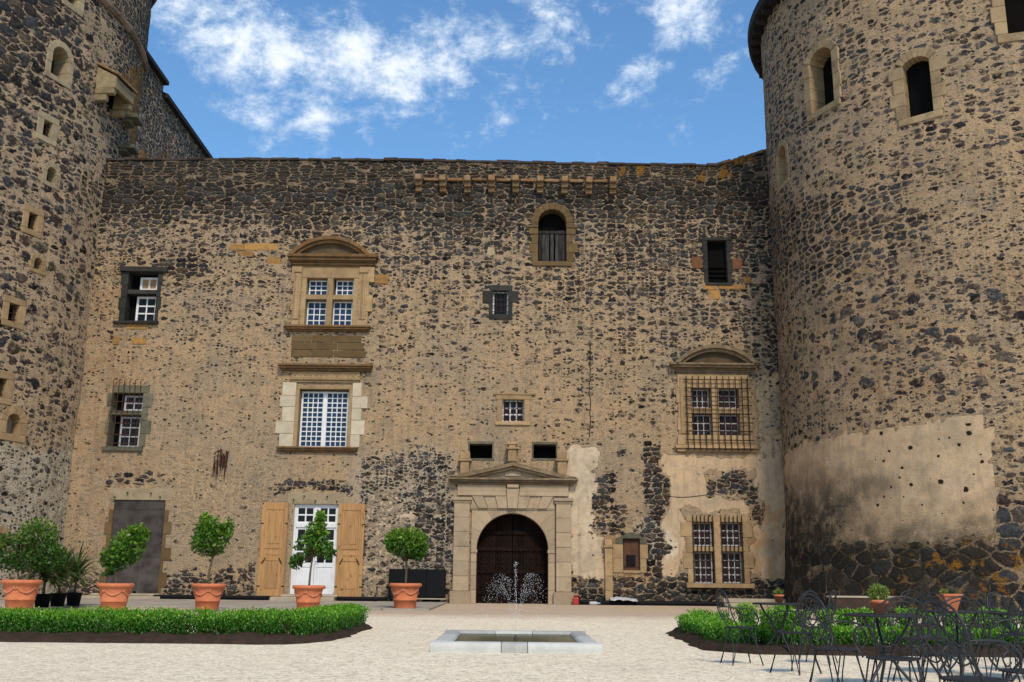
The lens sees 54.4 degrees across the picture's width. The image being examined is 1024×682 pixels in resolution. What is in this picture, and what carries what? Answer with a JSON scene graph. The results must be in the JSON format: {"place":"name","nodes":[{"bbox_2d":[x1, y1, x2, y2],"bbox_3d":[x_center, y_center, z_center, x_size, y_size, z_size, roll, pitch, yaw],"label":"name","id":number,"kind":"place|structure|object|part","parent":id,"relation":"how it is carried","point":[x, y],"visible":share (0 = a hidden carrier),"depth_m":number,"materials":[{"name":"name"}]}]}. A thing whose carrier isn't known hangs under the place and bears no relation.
{"place":"outdoors","nodes":[
{"label":"outdoors","id":0,"kind":"place"},
{"bbox_2d":[0,598,447,610],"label":"path","id":1,"kind":"structure","parent":0,"point":[236,604],"depth_m":35.34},
{"bbox_2d":[51,541,109,605],"bbox_3d":[-14.106,7.492,32.216,2.091,2.055,1.990,-8,-16,31],"label":"potted palm","id":2,"kind":"object","parent":1,"relation":"on","point":[74,598],"visible":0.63,"depth_m":32.11,"materials":[{"name":"green plant"}]},
{"bbox_2d":[153,595,268,599],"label":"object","id":3,"kind":"object","parent":1,"relation":"on","point":[233,597],"visible":0.79,"depth_m":41.42,"materials":[{"name":"black wood"}]},
{"bbox_2d":[337,596,387,600],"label":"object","id":4,"kind":"object","parent":1,"relation":"on","point":[340,598],"visible":0.98,"depth_m":41.44,"materials":[{"name":"black wood"}]},
{"bbox_2d":[383,525,430,608],"bbox_3d":[-3.510,7.458,32.917,1.582,2.668,1.459,1,-13,0],"label":"potted tree","id":5,"kind":"object","parent":1,"relation":"on","point":[407,545],"visible":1,"depth_m":32.73,"materials":[{"name":"green plant"}]},
{"bbox_2d":[417,598,445,601],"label":"pallet","id":6,"kind":"object","parent":1,"relation":"on","point":[422,599],"visible":0.58,"depth_m":40.93,"materials":[{"name":"wood"}]},
{"bbox_2d":[388,569,445,597],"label":"storage cabinet","id":7,"kind":"object","parent":6,"relation":"on","point":[432,582],"visible":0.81,"depth_m":41.21,"materials":[{"name":"black plastic"}]},
{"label":"door","id":8,"kind":"part","parent":7,"relation":"part of","materials":[{"name":"black plastic"}]},
{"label":"door","id":9,"kind":"part","parent":7,"relation":"part of","materials":[{"name":"black plastic"}]},
{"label":"door","id":10,"kind":"part","parent":7,"relation":"part of","materials":[{"name":"black plastic"}]},
{"bbox_2d":[147,0,765,163],"label":"sky","id":11,"kind":"structure","parent":0,"point":[626,81],"materials":[{"name":"blue"}]},
{"bbox_2d":[0,603,1023,681],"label":"ground","id":12,"kind":"structure","parent":0,"point":[639,643],"depth_m":13.19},
{"bbox_2d":[0,516,68,609],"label":"potted shrub","id":13,"kind":"object","parent":12,"relation":"on","point":[19,593],"visible":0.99,"depth_m":28.34,"materials":[{"name":"green plant"}]},
{"bbox_2d":[10,551,79,607],"bbox_3d":[-14.081,7.024,29.928,2.182,1.905,2.157,1,-13,0],"label":"potted palm","id":14,"kind":"object","parent":12,"relation":"on","point":[43,599],"visible":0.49,"depth_m":29.73,"materials":[{"name":"green plant"}]},
{"bbox_2d":[23,541,94,606],"bbox_3d":[-14.034,7.219,31.028,2.234,2.036,1.970,6,-14,-22],"label":"potted palm","id":15,"kind":"object","parent":12,"relation":"on","point":[58,598],"visible":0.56,"depth_m":30.84,"materials":[{"name":"green plant"}]},
{"bbox_2d":[0,0,156,599],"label":"round tower","id":16,"kind":"structure","parent":12,"relation":"on","point":[71,77],"depth_m":42.30,"materials":[{"name":"stone"}]},
{"bbox_2d":[0,526,11,550],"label":"window","id":17,"kind":"structure","parent":16,"relation":"in","point":[3,529],"depth_m":38.92,"materials":[{"name":"beige stone"}]},
{"bbox_2d":[0,371,14,404],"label":"window","id":18,"kind":"structure","parent":16,"relation":"in","point":[6,386],"depth_m":39.57,"materials":[{"name":"stone"}]},
{"bbox_2d":[0,405,26,442],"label":"window","id":19,"kind":"structure","parent":16,"relation":"in","point":[14,424],"depth_m":39.97,"materials":[{"name":"beige stone"}]},
{"bbox_2d":[1,294,26,329],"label":"window","id":20,"kind":"structure","parent":16,"relation":"in","point":[13,315],"depth_m":40.31,"materials":[{"name":"stone"}]},
{"bbox_2d":[21,203,44,238],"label":"window","id":21,"kind":"structure","parent":16,"relation":"in","point":[32,224],"depth_m":41.51,"materials":[{"name":"stone"}]},
{"bbox_2d":[29,253,45,275],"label":"window","id":22,"kind":"structure","parent":16,"relation":"in","point":[37,259],"depth_m":41.63,"materials":[{"name":"beige stone"}]},
{"bbox_2d":[36,110,59,146],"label":"window","id":23,"kind":"structure","parent":16,"relation":"in","point":[47,131],"depth_m":42.63,"materials":[{"name":"stone"}]},
{"bbox_2d":[42,162,60,190],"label":"window","id":24,"kind":"structure","parent":16,"relation":"in","point":[49,178],"depth_m":42.73,"materials":[{"name":"beige stone"}]},
{"bbox_2d":[45,40,73,89],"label":"window","id":25,"kind":"structure","parent":16,"relation":"in","point":[59,66],"depth_m":43.86,"materials":[{"name":"beige stone"}]},
{"bbox_2d":[62,0,84,16],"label":"window","id":26,"kind":"structure","parent":16,"relation":"in","point":[77,6],"depth_m":44.75,"materials":[{"name":"beige stone"}]},
{"bbox_2d":[135,43,212,157],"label":"castle wing","id":27,"kind":"structure","parent":16,"relation":"attached to","point":[166,130],"depth_m":54.91,"materials":[{"name":"grey stone"}]},
{"bbox_2d":[96,522,151,610],"bbox_3d":[-11.045,6.386,28.263,1.478,2.445,1.015,1,-13,0],"label":"potted tree","id":28,"kind":"object","parent":12,"relation":"on","point":[118,554],"visible":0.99,"depth_m":28.14,"materials":[{"name":"green plant"}]},
{"bbox_2d":[0,623,372,644],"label":"soil","id":29,"kind":"structure","parent":12,"relation":"on","point":[239,638],"depth_m":15.79,"materials":[{"name":"brown soil"}]},
{"bbox_2d":[0,605,196,633],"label":"box hedge","id":30,"kind":"object","parent":29,"relation":"on","point":[139,620],"visible":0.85,"depth_m":16.15,"materials":[{"name":"green plant"}]},
{"bbox_2d":[186,602,371,635],"bbox_3d":[-3.631,5.095,18.291,2.075,0.538,5.489,-4,-14,19],"label":"box hedge","id":31,"kind":"object","parent":29,"relation":"on","point":[324,618],"visible":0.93,"depth_m":16.38,"materials":[{"name":"green plant"}]},
{"bbox_2d":[188,511,234,609],"bbox_3d":[-9.085,6.588,29.994,1.377,2.892,1.035,1,-13,0],"label":"potted tree","id":32,"kind":"object","parent":12,"relation":"on","point":[208,535],"visible":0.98,"depth_m":29.87,"materials":[{"name":"green plant"}]},
{"bbox_2d":[288,510,338,609],"bbox_3d":[-5.984,6.573,29.971,1.516,2.975,0.990,1,-13,0],"label":"potted tree","id":33,"kind":"object","parent":12,"relation":"on","point":[308,595],"visible":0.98,"depth_m":29.88,"materials":[{"name":"green plant"}]},
{"bbox_2d":[57,149,785,604],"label":"castle facade","id":34,"kind":"structure","parent":12,"relation":"on","point":[559,381],"depth_m":44.10,"materials":[{"name":"brown stone"}]},
{"bbox_2d":[102,379,152,450],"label":"window","id":35,"kind":"structure","parent":34,"relation":"in","point":[125,430],"depth_m":43.80,"materials":[{"name":"grey stone"}]},
{"bbox_2d":[107,500,165,593],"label":"steel door","id":36,"kind":"structure","parent":34,"relation":"in","point":[144,573],"depth_m":42.53,"materials":[{"name":"grey metal"}]},
{"bbox_2d":[112,266,167,324],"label":"window","id":37,"kind":"structure","parent":34,"relation":"in","point":[139,302],"depth_m":45.12,"materials":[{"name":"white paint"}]},
{"bbox_2d":[290,504,338,594],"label":"glazed door","id":38,"kind":"structure","parent":34,"relation":"in","point":[323,571],"depth_m":42.47,"materials":[{"name":"white paint"}]},
{"bbox_2d":[275,363,372,452],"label":"window","id":39,"kind":"structure","parent":34,"relation":"in","point":[327,422],"depth_m":43.89,"materials":[{"name":"stone"}]},
{"bbox_2d":[284,236,378,331],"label":"window","id":40,"kind":"structure","parent":34,"relation":"in","point":[317,262],"depth_m":45.09,"materials":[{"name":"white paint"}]},
{"bbox_2d":[482,285,517,319],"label":"window","id":41,"kind":"structure","parent":34,"relation":"in","point":[498,297],"depth_m":45.00,"materials":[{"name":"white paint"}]},
{"bbox_2d":[493,393,535,424],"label":"window","id":42,"kind":"structure","parent":34,"relation":"in","point":[512,408],"depth_m":43.86,"materials":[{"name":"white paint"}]},
{"bbox_2d":[526,203,577,265],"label":"window","id":43,"kind":"structure","parent":34,"relation":"in","point":[550,246],"depth_m":45.83,"materials":[{"name":"beige stone"}]},
{"bbox_2d":[669,344,758,451],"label":"window","id":44,"kind":"structure","parent":34,"relation":"in","point":[715,421],"depth_m":43.89,"materials":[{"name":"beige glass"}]},
{"bbox_2d":[680,515,754,587],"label":"window","id":45,"kind":"structure","parent":34,"relation":"in","point":[731,564],"depth_m":42.45,"materials":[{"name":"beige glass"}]},
{"bbox_2d":[430,562,602,653],"bbox_3d":[0.065,4.413,16.183,2.500,1.616,3.570,1,-13,0],"label":"fountain","id":46,"kind":"object","parent":12,"relation":"on","point":[514,641],"visible":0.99,"depth_m":14.49,"materials":[{"name":"stone"}]},
{"bbox_2d":[572,595,578,604],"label":"fuel can","id":47,"kind":"object","parent":12,"relation":"on","point":[575,600],"visible":1,"depth_m":41.32,"materials":[{"name":"red plastic"}]},
{"bbox_2d":[589,601,599,604],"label":"bottle","id":48,"kind":"object","parent":12,"relation":"on","point":[593,603],"visible":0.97,"depth_m":41.31,"materials":[{"name":"plastic"}]},
{"bbox_2d":[579,600,729,605],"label":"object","id":49,"kind":"object","parent":12,"relation":"on","point":[662,603],"visible":0.79,"depth_m":41.49,"materials":[{"name":"black wood"}]},
{"bbox_2d":[579,594,605,599],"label":"hose","id":50,"kind":"object","parent":49,"relation":"on","point":[592,597],"visible":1,"depth_m":41.60,"materials":[{"name":"black plastic"}]},
{"bbox_2d":[610,596,637,601],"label":"crumpled cloth","id":51,"kind":"object","parent":49,"relation":"on","point":[622,599],"visible":1,"depth_m":41.45,"materials":[{"name":"white fabric"}]},
{"bbox_2d":[715,588,763,665],"bbox_3d":[2.944,3.714,12.971,0.483,0.948,0.544,3,-14,-10],"label":"iron chair","id":52,"kind":"object","parent":12,"relation":"on","point":[741,627],"visible":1,"depth_m":12.93,"materials":[{"name":"black metal"}]},
{"bbox_2d":[724,603,777,606],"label":"timber beam","id":53,"kind":"structure","parent":12,"relation":"on","point":[733,604],"depth_m":40.52,"materials":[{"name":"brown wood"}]},
{"bbox_2d":[721,598,785,602],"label":"timber beam","id":54,"kind":"structure","parent":53,"relation":"on","point":[736,600],"depth_m":40.55,"materials":[{"name":"brown wood"}]},
{"bbox_2d":[752,602,803,653],"bbox_3d":[4.006,4.293,14.891,0.780,0.726,0.780,5,-14,-17],"label":"round table","id":55,"kind":"object","parent":12,"relation":"on","point":[768,618],"visible":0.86,"depth_m":14.80,"materials":[{"name":"metal"}]},
{"bbox_2d":[773,588,783,602],"bbox_3d":[4.026,3.837,15.049,0.187,0.232,0.183,1,-13,0],"label":"flower pot","id":56,"kind":"object","parent":55,"relation":"on","point":[778,597],"visible":1,"depth_m":15.00,"materials":[{"name":"ceramic"}]},
{"bbox_2d":[769,590,821,675],"bbox_3d":[3.351,3.430,11.762,0.544,0.948,0.483,11,-17,-37],"label":"iron chair","id":57,"kind":"object","parent":12,"relation":"on","point":[796,632],"visible":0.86,"depth_m":11.71,"materials":[{"name":"black metal"}]},
{"bbox_2d":[798,590,837,664],"bbox_3d":[4.053,3.775,13.178,0.483,0.948,0.544,-7,-15,29],"label":"iron chair","id":58,"kind":"object","parent":12,"relation":"on","point":[833,604],"visible":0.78,"depth_m":13.15,"materials":[{"name":"black metal"}]},
{"bbox_2d":[797,593,866,681],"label":"iron chair","id":59,"kind":"object","parent":12,"relation":"on","point":[832,649],"visible":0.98,"depth_m":8.96,"materials":[{"name":"black metal"}]},
{"bbox_2d":[666,627,1023,657],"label":"soil","id":60,"kind":"structure","parent":12,"relation":"on","point":[695,640],"depth_m":14.79,"materials":[{"name":"brown soil"}]},
{"bbox_2d":[686,608,711,614],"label":"box plant","id":61,"kind":"object","parent":60,"relation":"on","point":[703,611],"visible":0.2,"depth_m":20.68,"materials":[{"name":"green plant"}]},
{"bbox_2d":[674,612,747,640],"bbox_3d":[3.517,5.113,17.855,0.933,0.444,4.414,0,-13,4],"label":"box hedge","id":62,"kind":"object","parent":60,"relation":"on","point":[706,626],"visible":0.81,"depth_m":16.94,"materials":[{"name":"green plant"}]},
{"bbox_2d":[706,610,731,618],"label":"box plant","id":63,"kind":"object","parent":60,"relation":"on","point":[717,613],"visible":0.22,"depth_m":20.62,"materials":[{"name":"green plant"}]},
{"bbox_2d":[730,601,758,625],"bbox_3d":[4.868,5.680,20.615,0.553,0.593,0.478,7,-15,-25],"label":"box plant","id":64,"kind":"object","parent":60,"relation":"on","point":[746,612],"visible":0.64,"depth_m":20.56,"materials":[{"name":"green plant"}]},
{"bbox_2d":[754,608,778,625],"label":"box plant","id":65,"kind":"object","parent":60,"relation":"on","point":[763,618],"visible":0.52,"depth_m":20.54,"materials":[{"name":"green plant"}]},
{"bbox_2d":[767,602,794,629],"bbox_3d":[5.628,5.701,20.642,0.532,0.579,0.460,6,-15,-23],"label":"box plant","id":66,"kind":"object","parent":60,"relation":"on","point":[782,614],"visible":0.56,"depth_m":20.56,"materials":[{"name":"green plant"}]},
{"bbox_2d":[790,608,811,626],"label":"box plant","id":67,"kind":"object","parent":60,"relation":"on","point":[793,614],"visible":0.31,"depth_m":20.64,"materials":[{"name":"green plant"}]},
{"bbox_2d":[813,607,837,626],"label":"box plant","id":68,"kind":"object","parent":60,"relation":"on","point":[822,616],"visible":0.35,"depth_m":20.61,"materials":[{"name":"green plant"}]},
{"bbox_2d":[829,608,856,628],"bbox_3d":[6.892,5.758,20.607,0.505,0.472,0.457,-9,-17,36],"label":"box plant","id":69,"kind":"object","parent":60,"relation":"on","point":[841,615],"visible":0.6,"depth_m":20.56,"materials":[{"name":"green plant"}]},
{"bbox_2d":[849,607,876,626],"bbox_3d":[7.319,5.741,20.567,0.551,0.499,0.476,9,-16,-31],"label":"box plant","id":70,"kind":"object","parent":60,"relation":"on","point":[860,620],"visible":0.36,"depth_m":20.52,"materials":[{"name":"green plant"}]},
{"bbox_2d":[717,621,1023,645],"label":"box hedge","id":71,"kind":"object","parent":60,"relation":"on","point":[765,634],"visible":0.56,"depth_m":15.12,"materials":[{"name":"green plant"}]},
{"bbox_2d":[872,612,897,628],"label":"box plant","id":72,"kind":"object","parent":60,"relation":"on","point":[884,621],"visible":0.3,"depth_m":20.49,"materials":[{"name":"green plant"}]},
{"bbox_2d":[890,606,919,626],"bbox_3d":[8.263,5.808,20.833,0.574,0.519,0.509,-11,-17,39],"label":"box plant","id":73,"kind":"object","parent":60,"relation":"on","point":[902,620],"visible":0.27,"depth_m":20.75,"materials":[{"name":"green plant"}]},
{"bbox_2d":[919,612,939,628],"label":"box plant","id":74,"kind":"object","parent":60,"relation":"on","point":[930,614],"visible":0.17,"depth_m":20.47,"materials":[{"name":"green plant"}]},
{"bbox_2d":[939,613,964,627],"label":"box plant","id":75,"kind":"object","parent":60,"relation":"on","point":[948,623],"visible":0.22,"depth_m":20.74,"materials":[{"name":"green plant"}]},
{"bbox_2d":[959,614,985,627],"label":"box plant","id":76,"kind":"object","parent":60,"relation":"on","point":[968,620],"visible":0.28,"depth_m":20.71,"materials":[{"name":"green plant"}]},
{"bbox_2d":[975,606,1002,628],"bbox_3d":[9.954,5.788,20.708,0.472,0.534,0.531,13,-18,-42],"label":"box plant","id":77,"kind":"object","parent":60,"relation":"on","point":[987,620],"visible":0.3,"depth_m":20.62,"materials":[{"name":"green plant"}]},
{"bbox_2d":[998,609,1017,627],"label":"box plant","id":78,"kind":"object","parent":60,"relation":"on","point":[1002,623],"visible":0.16,"depth_m":20.59,"materials":[{"name":"green plant"}]},
{"bbox_2d":[826,596,896,614],"bbox_3d":[11.444,8.634,32.512,2.241,0.602,0.500,1,-13,0],"label":"bench","id":79,"kind":"object","parent":12,"relation":"on","point":[850,602],"visible":0.38,"depth_m":32.31,"materials":[{"name":"brown wood"}]},
{"bbox_2d":[844,613,923,681],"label":"round table","id":80,"kind":"object","parent":12,"relation":"on","point":[882,652],"visible":0.84,"depth_m":10.18,"materials":[{"name":"metal"}]},
{"bbox_2d":[866,583,889,613],"bbox_3d":[3.799,2.661,10.309,0.245,0.320,0.236,1,-13,0],"label":"flower pot","id":81,"kind":"object","parent":80,"relation":"on","point":[876,602],"visible":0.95,"depth_m":10.27,"materials":[{"name":"ceramic"}]},
{"bbox_2d":[748,0,1023,616],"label":"round tower","id":82,"kind":"structure","parent":12,"relation":"on","point":[894,129],"depth_m":36.00,"materials":[{"name":"beige stone"}]},
{"bbox_2d":[775,140,789,192],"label":"window","id":83,"kind":"structure","parent":82,"relation":"in","point":[782,153],"depth_m":43.20,"materials":[{"name":"beige stone"}]},
{"bbox_2d":[802,39,841,122],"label":"window","id":84,"kind":"structure","parent":82,"relation":"in","point":[823,71],"depth_m":40.83,"materials":[{"name":"beige stone"}]},
{"bbox_2d":[888,47,946,127],"bbox_3d":[15.096,-9.393,36.848,2.113,2.928,0.532,-11,-17,39],"label":"window","id":85,"kind":"structure","parent":82,"relation":"in","point":[919,76],"depth_m":36.96,"materials":[{"name":"beige stone"}]},
{"bbox_2d":[989,0,1023,43],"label":"window","id":86,"kind":"structure","parent":82,"relation":"in","point":[1007,16],"depth_m":35.69,"materials":[{"name":"beige stone"}]},
{"bbox_2d":[852,596,929,681],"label":"iron chair","id":87,"kind":"object","parent":12,"relation":"on","point":[875,658],"visible":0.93,"depth_m":7.80,"materials":[{"name":"black metal"}]},
{"bbox_2d":[890,592,949,681],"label":"iron chair","id":88,"kind":"object","parent":12,"relation":"on","point":[913,637],"visible":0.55,"depth_m":10.85,"materials":[{"name":"black metal"}]},
{"bbox_2d":[899,590,950,661],"bbox_3d":[5.737,3.958,13.874,0.544,0.948,0.483,4,-14,-15],"label":"iron chair","id":89,"kind":"object","parent":12,"relation":"on","point":[931,626],"visible":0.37,"depth_m":13.97,"materials":[{"name":"black metal"}]},
{"bbox_2d":[909,595,984,681],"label":"iron chair","id":90,"kind":"object","parent":12,"relation":"on","point":[955,654],"visible":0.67,"depth_m":8.36,"materials":[{"name":"black metal"}]},
{"bbox_2d":[920,610,990,675],"bbox_3d":[5.263,3.561,11.763,0.780,0.726,0.780,10,-16,-33],"label":"round table","id":91,"kind":"object","parent":12,"relation":"on","point":[957,628],"visible":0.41,"depth_m":11.69,"materials":[{"name":"metal"}]},
{"bbox_2d":[936,586,962,610],"bbox_3d":[5.180,3.034,11.786,0.234,0.306,0.225,1,-13,0],"label":"flower pot","id":92,"kind":"object","parent":91,"relation":"on","point":[950,593],"visible":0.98,"depth_m":11.70,"materials":[{"name":"ceramic"}]},
{"bbox_2d":[915,599,1022,681],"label":"iron chair","id":93,"kind":"object","parent":12,"relation":"on","point":[962,677],"visible":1,"depth_m":6.25,"materials":[{"name":"black metal"}]},
{"bbox_2d":[958,590,996,661],"bbox_3d":[6.536,4.005,14.037,0.544,0.948,0.483,-4,-14,19],"label":"iron chair","id":94,"kind":"object","parent":12,"relation":"on","point":[988,627],"visible":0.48,"depth_m":14.12,"materials":[{"name":"black metal"}]},
{"bbox_2d":[970,594,1023,681],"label":"iron chair","id":95,"kind":"object","parent":12,"relation":"on","point":[1007,619],"visible":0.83,"depth_m":9.84,"materials":[{"name":"black metal"}]},
{"bbox_2d":[986,592,1023,670],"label":"iron chair","id":96,"kind":"object","parent":12,"relation":"on","point":[1011,617],"visible":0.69,"depth_m":12.49,"materials":[{"name":"black metal"}]},
{"bbox_2d":[987,634,1023,681],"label":"iron chair","id":97,"kind":"object","parent":12,"relation":"on","point":[1007,670],"visible":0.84,"depth_m":6.88,"materials":[{"name":"black metal"}]},
{"bbox_2d":[988,612,1023,678],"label":"round table","id":98,"kind":"object","parent":12,"relation":"on","point":[1000,614],"visible":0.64,"depth_m":11.13,"materials":[{"name":"metal"}]}
]}

